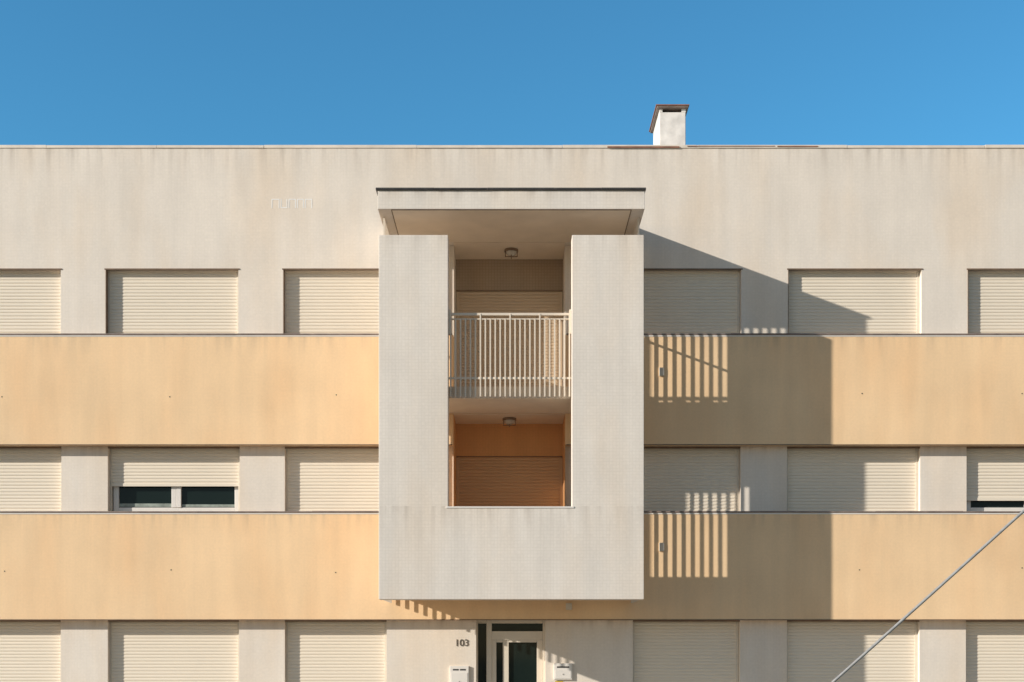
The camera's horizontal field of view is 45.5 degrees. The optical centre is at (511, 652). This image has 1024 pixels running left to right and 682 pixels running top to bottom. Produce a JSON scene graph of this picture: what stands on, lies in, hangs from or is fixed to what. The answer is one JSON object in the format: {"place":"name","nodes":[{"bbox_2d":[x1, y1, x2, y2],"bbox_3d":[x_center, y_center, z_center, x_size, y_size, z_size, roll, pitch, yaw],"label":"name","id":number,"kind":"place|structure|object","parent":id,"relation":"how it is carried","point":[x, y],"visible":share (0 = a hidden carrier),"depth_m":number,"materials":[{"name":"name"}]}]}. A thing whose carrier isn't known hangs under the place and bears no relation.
{"place":"outdoors","nodes":[
{"label":"outdoors","id":0,"kind":"place"},
{"bbox_2d":[119,504,234,506],"bbox_3d":[-5.585,-2.461,20.364,1.928,0.057,0.008,0,0,0],"label":"window frame","id":1,"kind":"structure","parent":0,"point":[183,505],"depth_m":20.36,"materials":[{"name":"white plastic"}]},
{"bbox_2d":[119,507,234,507],"bbox_3d":[-5.585,-2.426,20.360,1.928,0.011,0.016,0,0,0],"label":"window gasket","id":2,"kind":"object","parent":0,"point":[181,507],"depth_m":20.35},
{"bbox_2d":[453,414,564,505],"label":"loggia walls","id":3,"kind":"structure","parent":0,"point":[502,440],"depth_m":20.85,"materials":[{"name":"orange paint"}]},
{"bbox_2d":[459,292,559,386],"bbox_3d":[-0.044,-5.157,20.876,1.752,2.039,0.022,0,0,0],"label":"roller shutter","id":4,"kind":"object","parent":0,"point":[509,302],"visible":0.54,"depth_m":20.87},
{"bbox_2d":[459,457,559,505],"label":"loggia shutter","id":5,"kind":"object","parent":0,"point":[509,481],"visible":0.37,"depth_m":20.87,"materials":[{"name":"beige plastic"}]},
{"bbox_2d":[456,259,562,291],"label":"wall","id":6,"kind":"structure","parent":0,"point":[509,274],"depth_m":20.85,"materials":[{"name":"beige paint"}]},
{"bbox_2d":[454,242,564,258],"bbox_3d":[-0.044,-6.723,20.426,1.824,0.010,0.848,0,0,0],"label":"ceiling","id":7,"kind":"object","parent":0,"point":[495,250],"visible":1,"depth_m":20.39,"materials":[{"name":"beige paint"}]},
{"bbox_2d":[454,414,564,423],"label":"loggia ceiling","id":8,"kind":"structure","parent":0,"point":[520,418],"depth_m":20.37,"materials":[{"name":"paint"}]},
{"bbox_2d":[456,290,562,456],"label":"loggia lintel drips","id":9,"kind":"object","parent":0,"point":[509,290],"visible":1,"depth_m":20.84,"materials":[{"name":"grey metal"}]},
{"bbox_2d":[391,209,630,209],"bbox_3d":[-0.010,-6.722,18.532,3.641,0.012,0.012,0,0,0],"label":"canopy drip","id":10,"kind":"object","parent":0,"point":[510,209],"visible":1,"depth_m":18.53},
{"bbox_2d":[0,619,1023,619],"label":"band drip","id":11,"kind":"object","parent":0,"point":[510,619],"visible":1,"depth_m":19.99},
{"bbox_2d":[0,444,1023,444],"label":"band drip","id":12,"kind":"object","parent":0,"point":[566,444],"visible":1,"depth_m":19.99},
{"bbox_2d":[0,0,1023,144],"label":"sky","id":13,"kind":"structure","parent":0,"point":[73,72],"materials":[{"name":"blue"}]},
{"bbox_2d":[971,507,1023,507],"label":"window gasket","id":14,"kind":"object","parent":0,"point":[997,507],"depth_m":20.35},
{"bbox_3d":[-0.010,-1.065,19.399,3.981,0.170,1.194,0,0,0],"label":"low bay floor slab","id":15,"kind":"object","parent":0,"visible":0},
{"bbox_2d":[383,217,638,602],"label":"side bar screens","id":16,"kind":"object","parent":15,"relation":"on","point":[386,231],"visible":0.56,"depth_m":19.00,"materials":[{"name":"paint"}]},
{"bbox_2d":[449,387,570,412],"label":"balcony floor","id":17,"kind":"structure","parent":16,"relation":"attached to","point":[508,404],"depth_m":19.05,"materials":[{"name":"beige paint"}]},
{"bbox_2d":[379,235,643,599],"bbox_3d":[-0.010,-3.575,18.660,4.021,5.526,0.280,0,0,0],"label":"bay front frame","id":18,"kind":"object","parent":16,"relation":"attached to","point":[589,545],"visible":1,"depth_m":18.52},
{"bbox_2d":[446,506,573,507],"bbox_3d":[-0.030,-2.208,18.660,1.942,0.026,0.300,0,0,0],"label":"bay parapet cap","id":19,"kind":"object","parent":18,"relation":"on","point":[509,506],"visible":0.56,"depth_m":18.51,"materials":[{"name":"white concrete"}]},
{"bbox_2d":[449,309,570,396],"bbox_3d":[-0.030,-4.595,18.740,1.882,1.333,0.070,0,0,0],"label":"balcony railing","id":20,"kind":"object","parent":18,"relation":"attached to","point":[505,319],"visible":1,"depth_m":18.71,"materials":[{"name":"metal"}]},
{"bbox_3d":[9.700,-2.400,11.975,1.600,9.200,0.350,0,0,0],"label":"utility pole","id":21,"kind":"object","parent":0,"visible":0},
{"bbox_2d":[831,509,1023,681],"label":"guy wire","id":22,"kind":"object","parent":21,"relation":"attached to","point":[928,596],"visible":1,"depth_m":11.99,"materials":[{"name":"metal"}]},
{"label":"pavement","id":23,"kind":"structure","parent":0,"visible":0},
{"bbox_2d":[0,147,1023,681],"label":"wall","id":24,"kind":"structure","parent":23,"relation":"on","point":[764,219],"depth_m":20.18,"materials":[{"name":"paint"}]},
{"bbox_2d":[0,449,60,510],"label":"shutter","id":25,"kind":"object","parent":24,"relation":"attached to","point":[30,479],"visible":0.95,"depth_m":20.29,"materials":[{"name":"plastic"}]},
{"bbox_2d":[0,271,60,332],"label":"shutter","id":26,"kind":"object","parent":24,"relation":"attached to","point":[29,301],"visible":0.9,"depth_m":20.29,"materials":[{"name":"plastic"}]},
{"bbox_2d":[0,447,60,448],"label":"lintel","id":27,"kind":"structure","parent":24,"relation":"attached to","point":[30,447],"depth_m":20.20,"materials":[{"name":"grey concrete"}]},
{"bbox_2d":[0,620,60,621],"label":"lintel","id":28,"kind":"structure","parent":24,"relation":"attached to","point":[30,620],"depth_m":20.18,"materials":[{"name":"beige concrete"}]},
{"bbox_2d":[0,268,61,270],"bbox_3d":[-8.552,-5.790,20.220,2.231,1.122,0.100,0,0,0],"label":"lintel","id":29,"kind":"structure","parent":24,"relation":"attached to","point":[30,269],"depth_m":20.17,"materials":[{"name":"beige concrete"}]},
{"bbox_2d":[60,272,60,332],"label":"shutter guides","id":30,"kind":"object","parent":24,"relation":"attached to","point":[60,302],"visible":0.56,"depth_m":20.28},
{"bbox_2d":[60,622,60,681],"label":"shutter guides","id":31,"kind":"object","parent":24,"relation":"attached to","point":[60,651],"visible":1,"depth_m":20.28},
{"bbox_2d":[0,622,59,681],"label":"shutter","id":32,"kind":"object","parent":31,"relation":"in","point":[29,651],"visible":0.97,"depth_m":20.29,"materials":[{"name":"plastic"}]},
{"bbox_2d":[104,268,239,332],"bbox_3d":[-5.617,-5.790,20.220,2.231,1.122,0.100,0,0,0],"label":"window surround","id":33,"kind":"structure","parent":24,"relation":"attached to","point":[150,269],"depth_m":20.18,"materials":[{"name":"grey concrete"}]},
{"bbox_2d":[108,272,237,332],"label":"shutter guides","id":34,"kind":"object","parent":24,"relation":"attached to","point":[109,302],"visible":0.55,"depth_m":20.28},
{"bbox_2d":[108,620,238,621],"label":"lintel","id":35,"kind":"structure","parent":24,"relation":"attached to","point":[173,620],"depth_m":20.18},
{"bbox_2d":[110,271,237,332],"bbox_3d":[-5.617,-5.793,20.291,2.131,1.123,0.022,0,0,0],"label":"shutter","id":36,"kind":"object","parent":24,"relation":"attached to","point":[173,301],"visible":0.88,"depth_m":20.29,"materials":[{"name":"plastic"}]},
{"bbox_2d":[108,447,239,448],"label":"lintel","id":37,"kind":"structure","parent":24,"relation":"attached to","point":[173,447],"depth_m":20.20,"materials":[{"name":"grey concrete"}]},
{"bbox_2d":[110,622,238,681],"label":"shutter guides","id":38,"kind":"object","parent":24,"relation":"attached to","point":[111,651],"visible":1,"depth_m":20.28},
{"bbox_2d":[112,622,237,681],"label":"shutter","id":39,"kind":"object","parent":38,"relation":"in","point":[174,651],"visible":0.99,"depth_m":20.29,"materials":[{"name":"plastic"}]},
{"bbox_2d":[112,449,237,485],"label":"shutter","id":40,"kind":"object","parent":24,"relation":"attached to","point":[174,467],"visible":1,"depth_m":20.29,"materials":[{"name":"plastic"}]},
{"bbox_2d":[110,449,239,510],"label":"shutter guides","id":41,"kind":"object","parent":24,"relation":"attached to","point":[111,497],"visible":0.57,"depth_m":20.28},
{"bbox_2d":[113,486,237,510],"bbox_3d":[-5.590,-2.604,20.358,2.100,0.548,0.064,0,0,0],"label":"window frame","id":42,"kind":"object","parent":24,"relation":"attached to","point":[176,498],"visible":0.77,"depth_m":20.34,"materials":[{"name":"white plastic"}]},
{"bbox_2d":[119,486,234,503],"bbox_3d":[-5.585,-2.639,20.373,1.930,0.478,0.006,0,0,0],"label":"window glass","id":43,"kind":"object","parent":42,"relation":"in","point":[190,494],"visible":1,"depth_m":20.37,"materials":[{"name":"black glass"}]},
{"bbox_2d":[285,272,286,332],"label":"shutter guides","id":44,"kind":"object","parent":24,"relation":"attached to","point":[285,302],"visible":0.27,"depth_m":20.28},
{"bbox_2d":[286,449,287,510],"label":"shutter guides","id":45,"kind":"object","parent":24,"relation":"attached to","point":[286,479],"visible":0.28,"depth_m":20.28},
{"bbox_2d":[272,199,311,207],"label":"sign outline marks","id":46,"kind":"object","parent":24,"relation":"attached to","point":[295,202],"visible":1,"depth_m":20.18,"materials":[{"name":"white paint"}]},
{"bbox_2d":[282,268,378,332],"bbox_3d":[-2.925,-5.790,20.220,1.745,1.122,0.100,0,0,0],"label":"window surround","id":47,"kind":"structure","parent":24,"relation":"attached to","point":[330,269],"depth_m":20.18,"materials":[{"name":"grey concrete"}]},
{"bbox_2d":[285,447,378,448],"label":"lintel","id":48,"kind":"structure","parent":24,"relation":"attached to","point":[331,447],"depth_m":20.20,"materials":[{"name":"grey concrete"}]},
{"bbox_2d":[286,271,378,332],"bbox_3d":[-2.925,-5.793,20.291,1.645,1.123,0.022,0,0,0],"label":"shutter","id":49,"kind":"object","parent":24,"relation":"attached to","point":[332,301],"visible":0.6,"depth_m":20.29,"materials":[{"name":"plastic"}]},
{"bbox_2d":[288,449,378,510],"bbox_3d":[-2.914,-2.877,20.291,1.623,1.109,0.022,0,0,0],"label":"shutter","id":50,"kind":"object","parent":24,"relation":"attached to","point":[333,479],"visible":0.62,"depth_m":20.29,"materials":[{"name":"plastic"}]},
{"bbox_2d":[285,620,386,621],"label":"lintel","id":51,"kind":"structure","parent":24,"relation":"attached to","point":[335,620],"depth_m":20.18,"materials":[{"name":"grey concrete"}]},
{"bbox_2d":[286,622,386,681],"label":"shutter guides","id":52,"kind":"object","parent":24,"relation":"attached to","point":[287,651],"visible":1,"depth_m":20.28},
{"bbox_2d":[288,622,384,681],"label":"shutter","id":53,"kind":"object","parent":52,"relation":"in","point":[336,651],"visible":0.97,"depth_m":20.29,"materials":[{"name":"plastic"}]},
{"bbox_2d":[450,666,468,681],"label":"mailbox","id":54,"kind":"object","parent":24,"relation":"attached to","point":[459,673],"visible":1,"depth_m":20.14,"materials":[{"name":"white metal"}]},
{"bbox_2d":[451,673,467,681],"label":"door panel","id":55,"kind":"structure","parent":54,"relation":"in","point":[455,677],"depth_m":20.13,"materials":[{"name":"white metal"}]},
{"bbox_2d":[456,639,467,645],"bbox_3d":[-0.820,-0.168,20.174,0.196,0.112,0.008,0,0,0],"label":"house number","id":56,"kind":"object","parent":24,"relation":"attached to","point":[463,642],"visible":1,"depth_m":20.17,"materials":[{"name":"brown metal"}]},
{"bbox_2d":[476,620,544,681],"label":"frame","id":57,"kind":"object","parent":24,"relation":"attached to","point":[504,637],"visible":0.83,"depth_m":20.37,"materials":[{"name":"metal"}]},
{"bbox_2d":[478,623,542,681],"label":"glass","id":58,"kind":"object","parent":57,"relation":"in","point":[522,661],"visible":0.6,"depth_m":20.43,"materials":[{"name":"black glass"}]},
{"bbox_2d":[378,190,644,244],"bbox_3d":[-0.011,-6.871,19.346,4.048,0.282,1.660,0,0,0],"label":"bay canopy","id":59,"kind":"object","parent":24,"relation":"attached to","point":[632,200],"visible":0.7,"depth_m":18.52,"materials":[{"name":"concrete"}]},
{"bbox_2d":[376,187,645,195],"bbox_3d":[-0.017,-7.029,19.329,4.094,0.034,1.689,0,0,0],"label":"canopy cap","id":60,"kind":"object","parent":59,"relation":"on","point":[602,188],"visible":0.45,"depth_m":18.49,"materials":[{"name":"black metal"}]},
{"bbox_2d":[392,210,630,241],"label":"canopy soffit","id":61,"kind":"structure","parent":59,"relation":"attached to","point":[509,225],"depth_m":19.15,"materials":[{"name":"beige paint"}]},
{"bbox_2d":[391,210,631,234],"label":"canopy soffit edges","id":62,"kind":"object","parent":59,"relation":"attached to","point":[624,233],"visible":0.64,"depth_m":19.06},
{"bbox_2d":[0,514,1023,618],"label":"band","id":63,"kind":"object","parent":24,"relation":"attached to","point":[288,566],"visible":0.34,"depth_m":20.00,"materials":[{"name":"paint"}]},
{"bbox_2d":[0,511,1020,512],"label":"band sill","id":64,"kind":"structure","parent":63,"relation":"on","point":[378,511],"depth_m":19.98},
{"bbox_2d":[0,513,1023,513],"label":"sill paint edge","id":65,"kind":"object","parent":63,"relation":"attached to","point":[378,513],"visible":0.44,"depth_m":19.99,"materials":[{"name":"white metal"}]},
{"bbox_2d":[566,603,571,609],"bbox_3d":[0.930,-0.759,19.972,0.100,0.110,0.054,0,0,0],"label":"junction box","id":66,"kind":"object","parent":63,"relation":"attached to","point":[568,606],"visible":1,"depth_m":19.95,"materials":[{"name":"beige plastic"}]},
{"bbox_2d":[659,543,663,550],"bbox_3d":[2.449,-1.733,19.983,0.085,0.140,0.032,0,0,0],"label":"junction box","id":67,"kind":"object","parent":63,"relation":"attached to","point":[661,546],"visible":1,"depth_m":19.97,"materials":[{"name":"grey plastic"}]},
{"bbox_2d":[0,335,1023,445],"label":"band","id":68,"kind":"object","parent":24,"relation":"attached to","point":[702,390],"visible":0.76,"depth_m":20.00,"materials":[{"name":"paint"}]},
{"bbox_2d":[0,333,1023,334],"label":"band sill","id":69,"kind":"structure","parent":68,"relation":"on","point":[566,334],"depth_m":19.98,"materials":[{"name":"beige concrete"}]},
{"bbox_2d":[0,335,1023,336],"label":"sill paint edge","id":70,"kind":"object","parent":68,"relation":"attached to","point":[644,335],"visible":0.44,"depth_m":19.99,"materials":[{"name":"grey paint"}]},
{"bbox_2d":[659,367,663,375],"bbox_3d":[2.449,-4.599,19.983,0.085,0.140,0.032,0,0,0],"label":"junction box","id":71,"kind":"object","parent":68,"relation":"attached to","point":[661,371],"visible":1,"depth_m":19.97,"materials":[{"name":"grey plastic"}]},
{"bbox_2d":[0,145,1023,147],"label":"parapet coping","id":72,"kind":"object","parent":24,"relation":"on","point":[488,146],"visible":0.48,"depth_m":20.17,"materials":[{"name":"beige concrete"}]},
{"bbox_2d":[607,146,817,147],"bbox_3d":[3.313,-8.354,20.159,3.475,0.034,0.006,0,0,0],"label":"terracotta flashing","id":73,"kind":"object","parent":72,"relation":"attached to","point":[677,146],"visible":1,"depth_m":20.16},
{"bbox_2d":[554,663,571,679],"bbox_3d":[0.842,0.308,20.153,0.302,0.270,0.052,0,0,0],"label":"mailbox","id":74,"kind":"object","parent":24,"relation":"attached to","point":[562,671],"visible":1,"depth_m":20.14,"materials":[{"name":"white metal"}]},
{"bbox_2d":[555,670,570,677],"bbox_3d":[0.842,0.353,20.138,0.262,0.140,0.008,0,0,0],"label":"door panel","id":75,"kind":"structure","parent":74,"relation":"in","point":[558,673],"depth_m":20.13,"materials":[{"name":"white metal"}]},
{"bbox_2d":[634,622,735,681],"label":"shutter","id":76,"kind":"object","parent":24,"relation":"attached to","point":[684,651],"visible":0.98,"depth_m":20.29,"materials":[{"name":"plastic"}]},
{"bbox_2d":[633,622,738,681],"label":"shutter guides","id":77,"kind":"object","parent":24,"relation":"attached to","point":[737,651],"visible":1,"depth_m":20.28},
{"bbox_2d":[633,620,739,621],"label":"lintel","id":78,"kind":"structure","parent":24,"relation":"attached to","point":[686,620],"depth_m":20.18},
{"bbox_2d":[644,449,736,510],"bbox_3d":[2.903,-2.877,20.291,1.688,1.109,0.022,0,0,0],"label":"shutter","id":79,"kind":"object","parent":24,"relation":"attached to","point":[690,479],"visible":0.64,"depth_m":20.29,"materials":[{"name":"plastic"}]},
{"bbox_2d":[644,271,737,333],"bbox_3d":[2.919,-5.793,20.291,1.677,1.123,0.022,0,0,0],"label":"shutter","id":80,"kind":"object","parent":24,"relation":"attached to","point":[690,301],"visible":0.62,"depth_m":20.29,"materials":[{"name":"plastic"}]},
{"bbox_2d":[644,447,740,448],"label":"lintel","id":81,"kind":"structure","parent":24,"relation":"attached to","point":[692,447],"depth_m":20.18,"materials":[{"name":"grey concrete"}]},
{"bbox_2d":[644,268,742,270],"bbox_3d":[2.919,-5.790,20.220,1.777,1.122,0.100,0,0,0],"label":"lintel","id":82,"kind":"structure","parent":24,"relation":"attached to","point":[692,269],"depth_m":20.17,"materials":[{"name":"grey concrete"}]},
{"bbox_2d":[737,449,738,510],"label":"shutter guides","id":83,"kind":"object","parent":24,"relation":"attached to","point":[737,479],"visible":0.28,"depth_m":20.28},
{"bbox_2d":[737,272,739,332],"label":"shutter guides","id":84,"kind":"object","parent":24,"relation":"attached to","point":[738,302],"visible":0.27,"depth_m":20.28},
{"bbox_2d":[788,449,914,510],"bbox_3d":[5.644,-2.877,20.291,2.142,1.109,0.022,0,0,0],"label":"shutter","id":85,"kind":"object","parent":24,"relation":"attached to","point":[851,479],"visible":0.96,"depth_m":20.29,"materials":[{"name":"plastic"}]},
{"bbox_2d":[788,622,914,681],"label":"shutter","id":86,"kind":"object","parent":24,"relation":"attached to","point":[824,651],"visible":0.94,"depth_m":20.29,"materials":[{"name":"plastic"}]},
{"bbox_2d":[787,622,916,681],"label":"shutter guides","id":87,"kind":"object","parent":24,"relation":"attached to","point":[915,651],"visible":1,"depth_m":20.28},
{"bbox_2d":[787,449,917,510],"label":"shutter guides","id":88,"kind":"object","parent":24,"relation":"attached to","point":[916,479],"visible":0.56,"depth_m":20.28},
{"bbox_2d":[787,620,918,621],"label":"lintel","id":89,"kind":"structure","parent":24,"relation":"attached to","point":[851,620],"depth_m":20.18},
{"bbox_2d":[789,271,917,332],"bbox_3d":[5.665,-5.793,20.291,2.141,1.123,0.022,0,0,0],"label":"shutter","id":90,"kind":"object","parent":24,"relation":"attached to","point":[852,301],"visible":0.88,"depth_m":20.29,"materials":[{"name":"plastic"}]},
{"bbox_2d":[787,447,919,448],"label":"lintel","id":91,"kind":"structure","parent":24,"relation":"attached to","point":[853,447],"depth_m":20.20,"materials":[{"name":"grey concrete"}]},
{"bbox_2d":[787,268,922,332],"bbox_3d":[5.665,-5.790,20.220,2.241,1.122,0.100,0,0,0],"label":"window surround","id":92,"kind":"structure","parent":24,"relation":"attached to","point":[854,269],"depth_m":20.17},
{"bbox_2d":[916,272,918,332],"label":"shutter guides","id":93,"kind":"object","parent":24,"relation":"attached to","point":[917,296],"visible":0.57,"depth_m":20.28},
{"bbox_2d":[966,622,1023,681],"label":"shutter","id":94,"kind":"object","parent":24,"relation":"attached to","point":[994,651],"visible":0.97,"depth_m":20.29,"materials":[{"name":"plastic"}]},
{"bbox_2d":[966,620,1023,621],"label":"lintel","id":95,"kind":"structure","parent":24,"relation":"attached to","point":[994,620],"depth_m":20.18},
{"bbox_2d":[967,449,1023,500],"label":"shutter","id":96,"kind":"object","parent":24,"relation":"attached to","point":[995,474],"visible":1,"depth_m":20.29,"materials":[{"name":"plastic"}]},
{"bbox_2d":[967,501,1023,510],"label":"window frame","id":97,"kind":"object","parent":24,"relation":"attached to","point":[969,508],"visible":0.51,"depth_m":20.34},
{"bbox_2d":[971,501,1023,506],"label":"window glass","id":98,"kind":"object","parent":97,"relation":"in","point":[997,503],"visible":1,"depth_m":20.37,"materials":[{"name":"black glass"}]},
{"bbox_2d":[967,268,1023,270],"bbox_3d":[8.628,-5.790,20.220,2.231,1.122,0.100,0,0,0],"label":"lintel","id":99,"kind":"structure","parent":24,"relation":"attached to","point":[995,269],"depth_m":20.17,"materials":[{"name":"beige concrete"}]},
{"bbox_2d":[967,447,1023,448],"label":"lintel","id":100,"kind":"structure","parent":24,"relation":"attached to","point":[995,447],"depth_m":20.20,"materials":[{"name":"grey concrete"}]},
{"bbox_2d":[968,271,1023,332],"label":"shutter","id":101,"kind":"object","parent":24,"relation":"attached to","point":[995,301],"visible":0.9,"depth_m":20.29,"materials":[{"name":"plastic"}]},
{"bbox_3d":[-0.044,-2.622,20.425,1.832,2.964,0.850,0,0,0],"label":"loggia","id":102,"kind":"object","parent":24,"relation":"attached to","visible":0},
{"bbox_2d":[502,417,515,426],"bbox_3d":[-0.043,-3.860,20.350,0.230,0.154,0.230,0,0,0],"label":"ceiling lamp","id":103,"kind":"object","parent":102,"relation":"attached to","point":[509,421],"visible":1,"depth_m":20.29,"materials":[{"name":"white glass"}]},
{"bbox_2d":[456,292,562,386],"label":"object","id":104,"kind":"object","parent":102,"relation":"on","point":[457,340],"visible":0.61,"depth_m":20.84,"materials":[{"name":"beige plastic"}]},
{"bbox_2d":[456,457,562,505],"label":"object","id":105,"kind":"object","parent":102,"relation":"attached to","point":[457,481],"visible":0.36,"depth_m":20.84,"materials":[{"name":"plastic"}]},
{"bbox_2d":[504,247,517,258],"bbox_3d":[-0.011,-6.670,20.350,0.230,0.154,0.230,0,0,0],"label":"ceiling lamp","id":106,"kind":"object","parent":102,"relation":"attached to","point":[511,252],"visible":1,"depth_m":20.29,"materials":[{"name":"white glass"}]},
{"bbox_3d":[0.000,-2.951,25.975,27.600,9.903,10.050,0,0,0],"label":"building body","id":107,"kind":"object","parent":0,"visible":0},
{"bbox_3d":[0.000,-7.928,25.940,27.560,0.049,10.080,0,0,0],"label":"roof deck","id":108,"kind":"object","parent":107,"relation":"on","visible":0},
{"bbox_2d":[649,104,688,144],"bbox_3d":[2.755,-8.669,21.475,0.574,1.474,1.080,0,0,0],"label":"chimney","id":109,"kind":"object","parent":108,"relation":"on","point":[668,125],"visible":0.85,"depth_m":21.00,"materials":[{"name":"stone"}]}
]}

